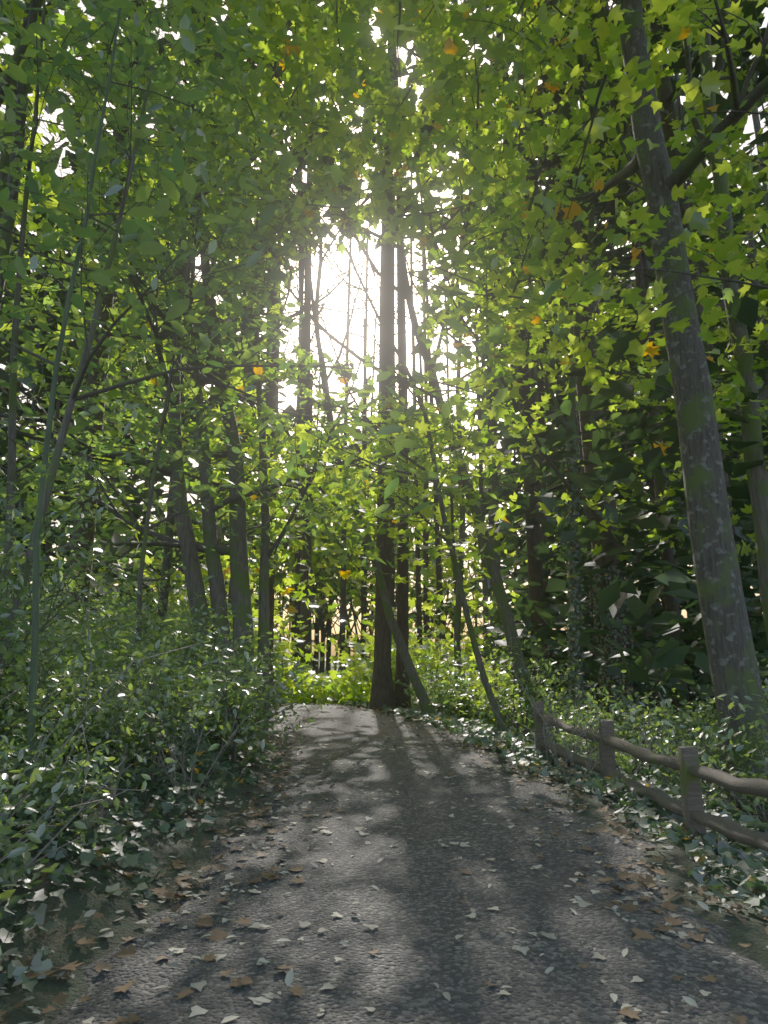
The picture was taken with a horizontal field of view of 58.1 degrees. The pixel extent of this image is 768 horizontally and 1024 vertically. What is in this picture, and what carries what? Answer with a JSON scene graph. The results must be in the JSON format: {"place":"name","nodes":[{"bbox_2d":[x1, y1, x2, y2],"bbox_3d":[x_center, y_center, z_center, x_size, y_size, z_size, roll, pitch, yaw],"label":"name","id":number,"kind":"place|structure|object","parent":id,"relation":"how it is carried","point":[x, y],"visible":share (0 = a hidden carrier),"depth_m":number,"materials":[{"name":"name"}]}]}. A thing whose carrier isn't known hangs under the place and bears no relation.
{"place":"outdoors","nodes":[
{"label":"outdoors","id":0,"kind":"place"},
{"bbox_2d":[0,663,767,1023],"bbox_3d":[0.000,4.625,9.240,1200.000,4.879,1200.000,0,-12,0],"label":"ground","id":1,"kind":"structure","parent":0,"point":[76,903],"depth_m":4.61,"materials":[{"name":"soil"}]},
{"bbox_2d":[22,8,120,827],"bbox_3d":[-2.534,-2.244,5.954,0.233,9.474,0.447,-5,-13,20],"label":"green tree","id":2,"kind":"object","parent":1,"relation":"on","point":[35,613],"visible":0.91,"depth_m":5.38,"materials":[{"name":"green plant"}]},
{"bbox_2d":[89,517,593,736],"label":"bushes","id":3,"kind":"object","parent":1,"relation":"on","point":[351,692],"visible":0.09,"depth_m":24.43,"materials":[{"name":"green plant"}]},
{"bbox_2d":[0,0,767,770],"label":"leaves","id":4,"kind":"object","parent":1,"relation":"on","point":[642,666],"visible":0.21,"depth_m":23.19,"materials":[{"name":"green plant"}]},
{"bbox_2d":[0,460,767,982],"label":"shrub foliage","id":5,"kind":"object","parent":1,"relation":"on","point":[182,674],"visible":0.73,"depth_m":7.62,"materials":[{"name":"green plant"}]},
{"bbox_2d":[0,0,767,749],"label":"tree trunks","id":6,"kind":"object","parent":1,"relation":"on","point":[238,540],"visible":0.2,"depth_m":13.44,"materials":[{"name":"brown plant"}]},
{"bbox_2d":[0,0,767,838],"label":"tree branches","id":7,"kind":"object","parent":6,"relation":"attached to","point":[682,172],"visible":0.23,"depth_m":12.93,"materials":[{"name":"brown plant"}]},
{"bbox_2d":[0,0,767,692],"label":"tree leaves","id":8,"kind":"object","parent":6,"relation":"attached to","point":[700,218],"visible":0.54,"depth_m":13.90,"materials":[{"name":"green plant"}]},
{"bbox_2d":[0,0,767,660],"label":"foliage","id":9,"kind":"object","parent":6,"relation":"attached to","point":[328,568],"visible":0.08,"depth_m":37.32,"materials":[{"name":"green plant"}]},
{"bbox_2d":[569,436,635,733],"bbox_3d":[6.198,2.668,20.056,0.813,9.262,3.924,-9,-15,37],"label":"trunk ivy","id":10,"kind":"object","parent":6,"relation":"attached to","point":[576,584],"visible":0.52,"depth_m":19.24,"materials":[{"name":"green plant"}]},
{"bbox_2d":[576,435,641,733],"bbox_3d":[6.523,2.679,20.262,0.711,9.279,4.479,-10,-15,38],"label":"trunk ivy","id":11,"kind":"object","parent":6,"relation":"attached to","point":[580,620],"visible":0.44,"depth_m":19.25,"materials":[{"name":"green plant"}]},
{"bbox_2d":[0,0,767,742],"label":"tree trunks","id":12,"kind":"object","parent":1,"relation":"on","point":[386,692],"visible":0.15,"depth_m":23.96,"materials":[{"name":"brown plant"}]},
{"bbox_2d":[565,449,600,723],"bbox_3d":[5.804,2.751,20.607,0.685,9.305,4.463,-6,-13,24],"label":"trunk ivy","id":13,"kind":"object","parent":12,"relation":"attached to","point":[595,618],"visible":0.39,"depth_m":19.54,"materials":[{"name":"green plant"}]},
{"bbox_2d":[565,441,615,750],"bbox_3d":[5.856,2.672,20.243,0.785,9.294,3.883,-7,-14,29],"label":"trunk ivy","id":14,"kind":"object","parent":12,"relation":"attached to","point":[570,583],"visible":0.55,"depth_m":19.35,"materials":[{"name":"green plant"}]},
{"bbox_2d":[576,437,636,743],"bbox_3d":[6.519,2.754,20.567,0.829,9.322,4.594,-9,-15,36],"label":"trunk ivy","id":15,"kind":"object","parent":12,"relation":"attached to","point":[580,576],"visible":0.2,"depth_m":19.32,"materials":[{"name":"green plant"}]},
{"bbox_2d":[0,672,767,991],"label":"ground ivy","id":16,"kind":"object","parent":1,"relation":"on","point":[750,868],"visible":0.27,"depth_m":6.44,"materials":[{"name":"green plant"}]},
{"bbox_2d":[70,744,128,836],"bbox_3d":[-2.210,2.216,5.784,0.311,0.516,1.840,2,-12,-10],"label":"fallen branch log","id":17,"kind":"object","parent":16,"relation":"on","point":[101,809],"visible":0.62,"depth_m":5.35,"materials":[{"name":"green wood"}]},
{"bbox_2d":[0,0,767,819],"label":"alder trunks","id":18,"kind":"object","parent":1,"relation":"on","point":[726,628],"visible":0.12,"depth_m":9.36,"materials":[{"name":"grey plant"}]},
{"bbox_2d":[0,608,767,904],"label":"dry brush stems","id":19,"kind":"object","parent":1,"relation":"on","point":[4,857],"visible":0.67,"depth_m":7.07,"materials":[{"name":"plant"}]},
{"bbox_2d":[533,701,706,839],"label":"fence posts","id":20,"kind":"object","parent":1,"relation":"on","point":[691,793],"visible":0.56,"depth_m":6.79,"materials":[{"name":"wood"}]},
{"bbox_2d":[537,712,767,851],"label":"fence rails","id":21,"kind":"object","parent":20,"relation":"attached to","point":[732,829],"visible":0.77,"depth_m":7.01,"materials":[{"name":"wood"}]},
{"bbox_2d":[0,681,767,826],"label":"leaves","id":22,"kind":"object","parent":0,"point":[49,795],"depth_m":5.76,"materials":[{"name":"green plant"}]},
{"bbox_2d":[0,0,767,662],"label":"sky","id":23,"kind":"structure","parent":0,"point":[749,128],"materials":[{"name":"white"}]},
{"bbox_2d":[49,702,767,1023],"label":"gravel path","id":24,"kind":"structure","parent":0,"point":[422,882],"depth_m":4.23,"materials":[{"name":"grey gravel"}]},
{"bbox_2d":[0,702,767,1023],"bbox_3d":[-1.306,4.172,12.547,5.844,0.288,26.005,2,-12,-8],"label":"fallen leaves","id":25,"kind":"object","parent":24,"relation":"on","point":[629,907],"visible":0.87,"depth_m":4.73,"materials":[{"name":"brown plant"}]}
]}

